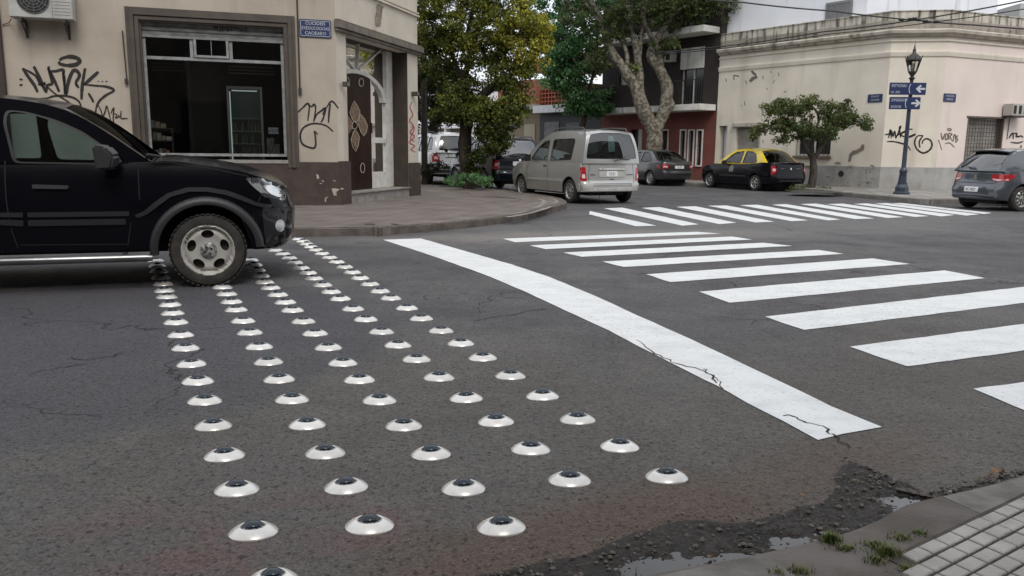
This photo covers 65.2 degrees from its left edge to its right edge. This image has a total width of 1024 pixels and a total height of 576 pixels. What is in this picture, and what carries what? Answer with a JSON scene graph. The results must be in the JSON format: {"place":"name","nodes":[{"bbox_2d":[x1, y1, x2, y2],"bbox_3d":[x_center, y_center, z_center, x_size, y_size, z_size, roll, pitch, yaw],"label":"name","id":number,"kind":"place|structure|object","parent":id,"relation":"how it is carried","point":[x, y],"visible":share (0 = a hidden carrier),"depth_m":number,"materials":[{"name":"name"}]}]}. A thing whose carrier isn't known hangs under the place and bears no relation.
{"place":"outdoors","nodes":[
{"label":"outdoors","id":0,"kind":"place"},
{"bbox_2d":[294,184,563,235],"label":"pavement","id":1,"kind":"structure","parent":0,"point":[433,204],"depth_m":15.42,"materials":[{"name":"concrete"}]},
{"bbox_2d":[0,0,423,204],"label":"corner shop","id":2,"kind":"structure","parent":1,"relation":"on","point":[189,61],"depth_m":16.00,"materials":[{"name":"beige paint"}]},
{"bbox_2d":[0,19,12,148],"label":"neighbour doorway","id":3,"kind":"structure","parent":2,"relation":"attached to","point":[3,87],"depth_m":14.25,"materials":[{"name":"black"}]},
{"bbox_2d":[8,0,76,39],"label":"air conditioner","id":4,"kind":"object","parent":2,"relation":"attached to","point":[24,11],"visible":1,"depth_m":14.02,"materials":[{"name":"white"}]},
{"bbox_2d":[151,120,175,152],"bbox_3d":[-6.963,-2.597,15.905,0.494,1.845,0.300,-3,10,-18],"label":"shop shelf","id":5,"kind":"object","parent":2,"relation":"in","point":[156,136],"visible":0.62,"depth_m":15.75,"materials":[{"name":"brown"}]},
{"bbox_2d":[142,37,286,156],"bbox_3d":[-5.726,-3.688,15.542,2.545,2.230,0.085,-3,10,-18],"label":"window frame","id":6,"kind":"structure","parent":2,"relation":"in","point":[229,51],"depth_m":15.44,"materials":[{"name":"metal"}]},
{"bbox_2d":[226,86,264,159],"bbox_3d":[-5.597,-3.014,16.883,0.695,2.366,0.630,-3,10,-18],"label":"display fridge","id":7,"kind":"object","parent":2,"relation":"in","point":[246,128],"visible":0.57,"depth_m":16.97,"materials":[{"name":"grey"}]},
{"bbox_2d":[267,138,279,153],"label":"counter goods","id":8,"kind":"object","parent":2,"relation":"on","point":[272,148],"visible":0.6,"depth_m":16.32},
{"bbox_2d":[296,0,301,93],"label":"wall conduit","id":9,"kind":"object","parent":2,"relation":"attached to","point":[299,90],"depth_m":15.72,"materials":[{"name":"grey"}]},
{"bbox_2d":[299,19,330,37],"bbox_3d":[-3.876,-5.113,15.769,0.614,0.339,0.015,-3,10,-18],"label":"street sign","id":10,"kind":"object","parent":2,"relation":"attached to","point":[314,28],"visible":1,"depth_m":15.76,"materials":[{"name":"metal"}]},
{"bbox_2d":[347,73,372,189],"bbox_3d":[-3.518,-3.440,17.645,0.088,2.549,1.857,3,10,16],"label":"door","id":11,"kind":"structure","parent":2,"relation":"in","point":[360,127],"depth_m":17.96,"materials":[{"name":"brown wood"}]},
{"bbox_2d":[417,2,427,184],"bbox_3d":[-3.004,-6.610,26.268,0.433,6.370,0.213,1,10,0],"label":"utility pole","id":12,"kind":"object","parent":1,"relation":"on","point":[424,160],"visible":0.47,"depth_m":26.44,"materials":[{"name":"metal"}]},
{"bbox_2d":[421,160,450,174],"bbox_3d":[-2.620,-4.001,26.729,1.189,0.546,0.858,1,10,0],"label":"shrub","id":13,"kind":"object","parent":1,"relation":"on","point":[432,166],"visible":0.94,"depth_m":26.59,"materials":[{"name":"green plant"}]},
{"bbox_2d":[442,171,493,186],"bbox_3d":[-1.309,-3.183,23.438,1.566,0.487,1.095,1,10,0],"label":"shrub","id":14,"kind":"object","parent":1,"relation":"on","point":[481,180],"visible":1,"depth_m":23.30,"materials":[{"name":"green plant"}]},
{"bbox_2d":[417,0,556,188],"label":"tree","id":15,"kind":"object","parent":1,"relation":"on","point":[465,105],"visible":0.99,"depth_m":23.05,"materials":[{"name":"green plant"}]},
{"bbox_2d":[507,196,558,216],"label":"pavement arcs","id":16,"kind":"object","parent":1,"relation":"on","point":[543,202],"visible":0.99,"depth_m":16.27,"materials":[{"name":"concrete"}]},
{"bbox_2d":[417,23,477,133],"bbox_3d":[-2.902,-7.132,30.109,3.330,5.496,2.966,1,10,0],"label":"tree","id":17,"kind":"object","parent":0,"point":[435,126],"visible":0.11,"depth_m":29.77,"materials":[{"name":"green plant"}]},
{"bbox_2d":[418,81,497,136],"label":"white house","id":18,"kind":"structure","parent":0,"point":[454,128],"depth_m":49.01,"materials":[{"name":"paint"}]},
{"bbox_2d":[0,176,1023,575],"bbox_3d":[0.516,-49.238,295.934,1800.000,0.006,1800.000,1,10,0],"label":"road","id":19,"kind":"structure","parent":0,"point":[714,302],"depth_m":4.41,"materials":[{"name":"asphalt"}]},
{"bbox_2d":[0,95,294,286],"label":"suv","id":20,"kind":"object","parent":19,"relation":"on","point":[204,222],"visible":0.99,"depth_m":7.03,"materials":[{"name":"black paint"}]},
{"bbox_2d":[160,308,184,315],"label":"road stud","id":21,"kind":"object","parent":19,"relation":"on","point":[172,312],"visible":1,"depth_m":6.06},
{"bbox_2d":[163,317,188,324],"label":"road stud","id":22,"kind":"object","parent":19,"relation":"on","point":[175,321],"visible":1,"depth_m":5.75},
{"bbox_2d":[167,329,193,337],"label":"road stud","id":23,"kind":"object","parent":19,"relation":"on","point":[180,333],"visible":1,"depth_m":5.36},
{"bbox_2d":[171,342,199,351],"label":"road stud","id":24,"kind":"object","parent":19,"relation":"on","point":[184,347],"visible":1,"depth_m":5.01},
{"bbox_2d":[176,357,206,367],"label":"road stud","id":25,"kind":"object","parent":19,"relation":"on","point":[191,362],"visible":1,"depth_m":4.64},
{"bbox_2d":[181,374,213,385],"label":"road stud","id":26,"kind":"object","parent":19,"relation":"on","point":[196,379],"visible":1,"depth_m":4.30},
{"bbox_2d":[187,393,221,405],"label":"road stud","id":27,"kind":"object","parent":19,"relation":"on","point":[204,399],"visible":1,"depth_m":3.97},
{"bbox_2d":[194,417,231,431],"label":"road stud","id":28,"kind":"object","parent":19,"relation":"on","point":[212,424],"visible":1,"depth_m":3.61,"materials":[{"name":"plastic"}]},
{"bbox_2d":[203,446,244,462],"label":"road stud","id":29,"kind":"object","parent":19,"relation":"on","point":[222,454],"visible":1,"depth_m":3.26,"materials":[{"name":"plastic"}]},
{"bbox_2d":[224,305,247,311],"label":"road stud","id":30,"kind":"object","parent":19,"relation":"on","point":[236,308],"visible":1,"depth_m":6.22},
{"bbox_2d":[214,479,259,497],"bbox_3d":[-1.021,0.731,2.966,0.164,0.044,0.135,1,8,0],"label":"road stud","id":31,"kind":"object","parent":19,"relation":"on","point":[235,488],"visible":1,"depth_m":2.93,"materials":[{"name":"plastic"}]},
{"bbox_2d":[231,316,255,323],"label":"road stud","id":32,"kind":"object","parent":19,"relation":"on","point":[242,320],"visible":1,"depth_m":5.82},
{"bbox_2d":[237,327,262,335],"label":"road stud","id":33,"kind":"object","parent":19,"relation":"on","point":[249,331],"visible":1,"depth_m":5.45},
{"bbox_2d":[228,519,277,541],"bbox_3d":[-0.855,0.788,2.640,0.162,0.044,0.133,-1,9,0],"label":"road stud","id":34,"kind":"object","parent":19,"relation":"on","point":[254,530],"visible":1,"depth_m":2.61,"materials":[{"name":"plastic"}]},
{"bbox_2d":[245,341,272,349],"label":"road stud","id":35,"kind":"object","parent":19,"relation":"on","point":[258,345],"visible":1,"depth_m":5.06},
{"bbox_2d":[253,355,283,365],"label":"road stud","id":36,"kind":"object","parent":19,"relation":"on","point":[268,360],"visible":1,"depth_m":4.70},
{"bbox_2d":[251,567,296,575],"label":"road stud","id":37,"kind":"object","parent":19,"relation":"on","point":[275,571],"visible":1,"depth_m":2.35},
{"bbox_2d":[263,372,294,383],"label":"road stud","id":38,"kind":"object","parent":19,"relation":"on","point":[278,378],"visible":1,"depth_m":4.35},
{"bbox_2d":[275,392,308,404],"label":"road stud","id":39,"kind":"object","parent":19,"relation":"on","point":[291,398],"visible":1,"depth_m":4.00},
{"bbox_2d":[281,305,303,312],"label":"road stud","id":40,"kind":"object","parent":19,"relation":"on","point":[292,309],"visible":1,"depth_m":6.22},
{"bbox_2d":[291,316,315,323],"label":"road stud","id":41,"kind":"object","parent":19,"relation":"on","point":[303,320],"visible":1,"depth_m":5.82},
{"bbox_2d":[288,416,325,430],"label":"road stud","id":42,"kind":"object","parent":19,"relation":"on","point":[307,423],"visible":1,"depth_m":3.63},
{"bbox_2d":[302,328,327,336],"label":"road stud","id":43,"kind":"object","parent":19,"relation":"on","point":[314,332],"visible":1,"depth_m":5.45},
{"bbox_2d":[305,443,345,459],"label":"road stud","id":44,"kind":"object","parent":19,"relation":"on","point":[325,451],"visible":1,"depth_m":3.30,"materials":[{"name":"plastic"}]},
{"bbox_2d":[314,341,341,350],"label":"road stud","id":45,"kind":"object","parent":19,"relation":"on","point":[328,346],"visible":1,"depth_m":5.06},
{"bbox_2d":[328,356,357,366],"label":"road stud","id":46,"kind":"object","parent":19,"relation":"on","point":[342,361],"visible":1,"depth_m":4.70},
{"bbox_2d":[324,476,367,494],"bbox_3d":[-0.623,0.729,2.998,0.165,0.045,0.135,-1,11,0],"label":"road stud","id":47,"kind":"object","parent":19,"relation":"on","point":[346,485],"visible":1,"depth_m":2.97,"materials":[{"name":"plastic"}]},
{"bbox_2d":[342,304,364,311],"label":"road stud","id":48,"kind":"object","parent":19,"relation":"on","point":[352,307],"visible":1,"depth_m":6.30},
{"bbox_2d":[344,373,374,383],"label":"road stud","id":49,"kind":"object","parent":19,"relation":"on","point":[359,378],"visible":1,"depth_m":4.36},
{"bbox_2d":[354,314,377,321],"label":"road stud","id":50,"kind":"object","parent":19,"relation":"on","point":[365,318],"visible":1,"depth_m":5.92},
{"bbox_2d":[345,513,393,535],"bbox_3d":[-0.480,0.783,2.693,0.165,0.045,0.136,1,10,0],"label":"road stud","id":51,"kind":"object","parent":19,"relation":"on","point":[369,524],"visible":1,"depth_m":2.66,"materials":[{"name":"plastic"}]},
{"bbox_2d":[362,392,395,405],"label":"road stud","id":52,"kind":"object","parent":19,"relation":"on","point":[378,399],"visible":1,"depth_m":4.00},
{"bbox_2d":[369,326,393,334],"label":"road stud","id":53,"kind":"object","parent":19,"relation":"on","point":[381,330],"visible":1,"depth_m":5.51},
{"bbox_2d":[384,339,410,348],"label":"road stud","id":54,"kind":"object","parent":19,"relation":"on","point":[397,344],"visible":1,"depth_m":5.14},
{"bbox_2d":[385,417,421,431],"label":"road stud","id":55,"kind":"object","parent":19,"relation":"on","point":[403,424],"visible":1,"depth_m":3.63,"materials":[{"name":"plastic"}]},
{"bbox_2d":[396,303,417,310],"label":"road stud","id":56,"kind":"object","parent":19,"relation":"on","point":[406,307],"visible":1,"depth_m":6.35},
{"bbox_2d":[402,353,430,362],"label":"road stud","id":57,"kind":"object","parent":19,"relation":"on","point":[416,358],"visible":1,"depth_m":4.80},
{"bbox_2d":[409,313,432,320],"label":"road stud","id":58,"kind":"object","parent":19,"relation":"on","point":[421,317],"visible":1,"depth_m":5.97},
{"bbox_2d":[291,184,566,236],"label":"kerb","id":59,"kind":"structure","parent":19,"relation":"on","point":[307,231],"depth_m":12.70,"materials":[{"name":"concrete"}]},
{"bbox_2d":[411,444,450,460],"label":"road stud","id":60,"kind":"object","parent":19,"relation":"on","point":[430,452],"visible":1,"depth_m":3.30,"materials":[{"name":"plastic"}]},
{"bbox_2d":[423,370,453,381],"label":"road stud","id":61,"kind":"object","parent":19,"relation":"on","point":[438,376],"visible":1,"depth_m":4.42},
{"bbox_2d":[428,325,453,333],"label":"road stud","id":62,"kind":"object","parent":19,"relation":"on","point":[440,329],"visible":1,"depth_m":5.56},
{"bbox_2d":[418,131,476,183],"bbox_3d":[-2.877,-5.129,31.414,2.485,1.981,4.899,-4,11,-24],"label":"suv","id":63,"kind":"object","parent":19,"relation":"on","point":[438,143],"visible":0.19,"depth_m":29.16,"materials":[{"name":"white paint"}]},
{"bbox_2d":[447,337,473,346],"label":"road stud","id":64,"kind":"object","parent":19,"relation":"on","point":[460,342],"visible":1,"depth_m":5.21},
{"bbox_2d":[441,478,485,496],"bbox_3d":[-0.182,0.734,2.995,0.166,0.045,0.136,0,11,0],"label":"road stud","id":65,"kind":"object","parent":19,"relation":"on","point":[463,487],"visible":1,"depth_m":2.96,"materials":[{"name":"plastic"}]},
{"bbox_2d":[449,390,482,402],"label":"road stud","id":66,"kind":"object","parent":19,"relation":"on","point":[465,396],"visible":1,"depth_m":4.05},
{"bbox_2d":[468,351,496,361],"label":"road stud","id":67,"kind":"object","parent":19,"relation":"on","point":[482,356],"visible":1,"depth_m":4.85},
{"bbox_2d":[450,136,536,190],"bbox_3d":[-0.593,-4.099,26.247,2.180,1.738,4.297,-4,11,-24],"label":"suv","id":68,"kind":"object","parent":19,"relation":"on","point":[499,169],"visible":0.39,"depth_m":24.35,"materials":[{"name":"blue paint"}]},
{"bbox_2d":[478,413,513,427],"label":"road stud","id":69,"kind":"object","parent":19,"relation":"on","point":[496,420],"visible":1,"depth_m":3.70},
{"bbox_2d":[477,515,525,536],"bbox_3d":[-0.036,0.788,2.692,0.165,0.045,0.136,-1,9,0],"label":"road stud","id":70,"kind":"object","parent":19,"relation":"on","point":[501,526],"visible":1,"depth_m":2.66,"materials":[{"name":"plastic"}]},
{"bbox_2d":[495,369,525,379],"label":"road stud","id":71,"kind":"object","parent":19,"relation":"on","point":[509,374],"visible":1,"depth_m":4.46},
{"bbox_2d":[511,440,549,455],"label":"road stud","id":72,"kind":"object","parent":19,"relation":"on","point":[530,448],"visible":1,"depth_m":3.36,"materials":[{"name":"plastic"}]},
{"bbox_2d":[58,304,1007,570],"bbox_3d":[0.405,0.474,4.670,7.375,0.003,4.613,1,10,0],"label":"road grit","id":73,"kind":"object","parent":19,"relation":"on","point":[462,498],"visible":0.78,"depth_m":3.07,"materials":[{"name":"gravel"}]},
{"bbox_2d":[526,388,558,400],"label":"road stud","id":74,"kind":"object","parent":19,"relation":"on","point":[542,394],"visible":1,"depth_m":4.10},
{"bbox_2d":[548,469,590,487],"bbox_3d":[0.223,0.723,3.083,0.166,0.045,0.136,1,9,0],"label":"road stud","id":75,"kind":"object","parent":19,"relation":"on","point":[569,478],"visible":1,"depth_m":3.05,"materials":[{"name":"plastic"}]},
{"bbox_2d":[512,127,638,202],"bbox_3d":[1.570,-3.303,21.299,2.100,1.878,4.170,-4,11,-26],"label":"van","id":76,"kind":"object","parent":19,"relation":"on","point":[572,165],"visible":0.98,"depth_m":20.01,"materials":[{"name":"silver paint"}]},
{"bbox_2d":[560,411,595,424],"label":"road stud","id":77,"kind":"object","parent":19,"relation":"on","point":[577,418],"visible":1,"depth_m":3.74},
{"bbox_2d":[600,437,639,452],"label":"road stud","id":78,"kind":"object","parent":19,"relation":"on","point":[619,445],"visible":1,"depth_m":3.40,"materials":[{"name":"plastic"}]},
{"bbox_2d":[637,149,692,185],"bbox_3d":[5.547,-4.885,32.204,1.929,1.409,3.939,-4,11,-26],"label":"sedan","id":79,"kind":"object","parent":19,"relation":"on","point":[658,165],"visible":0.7,"depth_m":30.80,"materials":[{"name":"grey paint"}]},
{"bbox_2d":[645,466,687,484],"bbox_3d":[0.605,0.720,3.123,0.167,0.045,0.137,1,8,0],"label":"road stud","id":80,"kind":"object","parent":19,"relation":"on","point":[666,475],"visible":1,"depth_m":3.09,"materials":[{"name":"plastic"}]},
{"bbox_2d":[442,456,1023,575],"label":"gutter gravel","id":81,"kind":"structure","parent":19,"relation":"on","point":[870,511],"depth_m":2.65,"materials":[{"name":"gravel"}]},
{"bbox_2d":[702,148,805,190],"bbox_3d":[8.585,-4.285,28.701,1.919,1.468,4.056,-4,11,-24],"label":"taxi","id":82,"kind":"object","parent":19,"relation":"on","point":[755,169],"visible":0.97,"depth_m":27.55,"materials":[{"name":"black paint"}]},
{"bbox_2d":[614,481,990,575],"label":"gutter water","id":83,"kind":"structure","parent":19,"relation":"on","point":[649,566],"depth_m":2.48,"materials":[{"name":"black liquid"}]},
{"bbox_2d":[638,180,1007,205],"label":"kerb","id":84,"kind":"structure","parent":19,"relation":"on","point":[903,199],"depth_m":24.23,"materials":[{"name":"concrete"}]},
{"bbox_2d":[952,148,1023,210],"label":"hatchback","id":85,"kind":"object","parent":19,"relation":"on","point":[992,176],"visible":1,"depth_m":18.63,"materials":[{"name":"blue paint"}]},
{"bbox_2d":[417,0,1023,83],"label":"sky","id":86,"kind":"structure","parent":0,"point":[599,80],"materials":[{"name":"white"}]},
{"bbox_2d":[647,475,1023,575],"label":"pavement","id":87,"kind":"structure","parent":0,"point":[936,515],"depth_m":2.55,"materials":[{"name":"concrete"}]},
{"bbox_2d":[767,527,933,575],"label":"grass","id":88,"kind":"structure","parent":87,"relation":"on","point":[884,549],"depth_m":2.50,"materials":[{"name":"plant"}]},
{"bbox_2d":[887,493,1023,575],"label":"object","id":89,"kind":"object","parent":87,"relation":"on","point":[901,560],"visible":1,"depth_m":2.55,"materials":[{"name":"soil"}]},
{"bbox_2d":[902,496,1023,575],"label":"paving blocks","id":90,"kind":"structure","parent":87,"relation":"on","point":[983,558],"depth_m":2.50,"materials":[{"name":"concrete"}]},
{"bbox_2d":[685,180,1006,205],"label":"pavement","id":91,"kind":"structure","parent":0,"point":[927,195],"depth_m":24.95,"materials":[{"name":"concrete"}]},
{"bbox_2d":[492,52,602,143],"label":"brick house","id":92,"kind":"structure","parent":91,"relation":"on","point":[531,127],"depth_m":42.32,"materials":[{"name":"brick"}]},
{"bbox_2d":[524,124,535,139],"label":"door","id":93,"kind":"structure","parent":92,"relation":"in","point":[529,129],"depth_m":42.55,"materials":[{"name":"beige"}]},
{"bbox_2d":[533,85,600,141],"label":"dark shop","id":94,"kind":"structure","parent":91,"relation":"on","point":[551,120],"depth_m":40.71,"materials":[{"name":"grey"}]},
{"bbox_2d":[531,0,621,129],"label":"tree","id":95,"kind":"object","parent":91,"relation":"on","point":[565,75],"visible":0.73,"depth_m":35.42,"materials":[{"name":"green plant"}]},
{"bbox_2d":[558,0,740,148],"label":"tree","id":96,"kind":"object","parent":91,"relation":"on","point":[675,12],"visible":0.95,"depth_m":32.35,"materials":[{"name":"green plant"}]},
{"bbox_2d":[591,0,727,179],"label":"apartment building","id":97,"kind":"structure","parent":91,"relation":"on","point":[689,132],"depth_m":33.90,"materials":[{"name":"black"}]},
{"bbox_2d":[679,129,686,158],"bbox_3d":[7.411,-6.018,34.398,0.320,1.566,0.352,-7,12,-36],"label":"window","id":98,"kind":"structure","parent":97,"relation":"in","point":[681,130],"depth_m":34.36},
{"bbox_2d":[687,129,694,166],"bbox_3d":[7.685,-5.955,34.039,0.320,1.550,0.347,-7,12,-36],"label":"window","id":99,"kind":"structure","parent":97,"relation":"in","point":[689,130],"depth_m":34.00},
{"bbox_2d":[695,129,703,166],"bbox_3d":[7.961,-5.891,33.677,0.320,1.535,0.342,-7,12,-36],"label":"window","id":100,"kind":"structure","parent":97,"relation":"in","point":[702,130],"depth_m":33.65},
{"bbox_2d":[747,93,875,187],"bbox_3d":[10.033,-4.939,27.160,4.264,3.289,2.031,1,10,0],"label":"tree","id":101,"kind":"object","parent":91,"relation":"on","point":[831,119],"visible":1,"depth_m":26.84,"materials":[{"name":"green plant"}]},
{"bbox_2d":[723,0,997,157],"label":"white block","id":102,"kind":"structure","parent":91,"relation":"on","point":[745,17],"depth_m":30.30,"materials":[{"name":"paint"}]},
{"bbox_2d":[825,0,852,19],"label":"window","id":103,"kind":"structure","parent":102,"relation":"in","point":[845,5],"depth_m":28.47,"materials":[{"name":"grey"}]},
{"bbox_2d":[714,9,1023,188],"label":"corner house","id":104,"kind":"structure","parent":91,"relation":"on","point":[978,71],"depth_m":27.71,"materials":[{"name":"grey"}]},
{"bbox_2d":[797,128,830,155],"bbox_3d":[11.242,-5.397,29.535,0.160,1.014,1.439,-7,12,-36],"label":"window frame","id":105,"kind":"structure","parent":104,"relation":"in","point":[826,149],"depth_m":29.54,"materials":[{"name":"white"}]},
{"bbox_2d":[867,94,882,102],"bbox_3d":[12.422,-6.493,27.374,0.015,0.276,0.525,-7,12,-36],"label":"street sign","id":106,"kind":"object","parent":104,"relation":"attached to","point":[872,98],"visible":1,"depth_m":27.37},
{"bbox_2d":[964,116,1006,159],"bbox_3d":[16.437,-5.184,27.972,2.001,1.579,0.240,-4,11,-24],"label":"window frame","id":107,"kind":"structure","parent":104,"relation":"in","point":[1001,127],"depth_m":28.18,"materials":[{"name":"grey"}]},
{"bbox_2d":[1002,104,1023,138],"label":"air conditioner","id":108,"kind":"object","parent":104,"relation":"attached to","point":[1013,111],"visible":1,"depth_m":27.81,"materials":[{"name":"grey"}]},
{"bbox_2d":[893,39,922,194],"bbox_3d":[11.484,-4.927,23.181,0.477,4.391,0.480,1,10,0],"label":"street lamp","id":109,"kind":"object","parent":91,"relation":"on","point":[901,187],"visible":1,"depth_m":23.23,"materials":[{"name":"metal"}]},
{"bbox_2d":[889,97,920,108],"bbox_3d":[11.302,-5.324,23.058,0.887,0.344,0.157,1,10,0],"label":"direction sign","id":110,"kind":"object","parent":109,"relation":"attached to","point":[904,103],"visible":1,"depth_m":23.00,"materials":[{"name":"metal"}]},
{"bbox_2d":[889,82,926,94],"bbox_3d":[11.344,-5.721,22.988,1.029,0.342,0.160,1,10,0],"label":"direction sign","id":111,"kind":"object","parent":109,"relation":"attached to","point":[907,88],"visible":1,"depth_m":22.93,"materials":[{"name":"metal"}]},
{"bbox_2d":[983,3,1023,147],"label":"distant block","id":112,"kind":"structure","parent":91,"relation":"on","point":[1019,13],"depth_m":58.27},
{"bbox_2d":[899,17,938,22],"bbox_3d":[9.749,-6.419,19.176,0.935,0.136,0.068,1,10,0],"label":"cable splice","id":113,"kind":"object","parent":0,"point":[913,18],"visible":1,"depth_m":19.15,"materials":[{"name":"black"}]},
{"bbox_2d":[651,0,1023,52],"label":"overhead cable","id":114,"kind":"object","parent":113,"relation":"attached to","point":[845,29],"visible":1,"depth_m":20.54,"materials":[{"name":"black plastic"}]},
{"bbox_2d":[651,9,1023,54],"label":"overhead cable","id":115,"kind":"object","parent":113,"relation":"attached to","point":[843,32],"visible":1,"depth_m":20.84,"materials":[{"name":"black plastic"}]},
{"bbox_2d":[708,0,1023,29],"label":"overhead cable","id":116,"kind":"object","parent":113,"relation":"attached to","point":[864,14],"visible":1,"depth_m":19.14,"materials":[{"name":"black plastic"}]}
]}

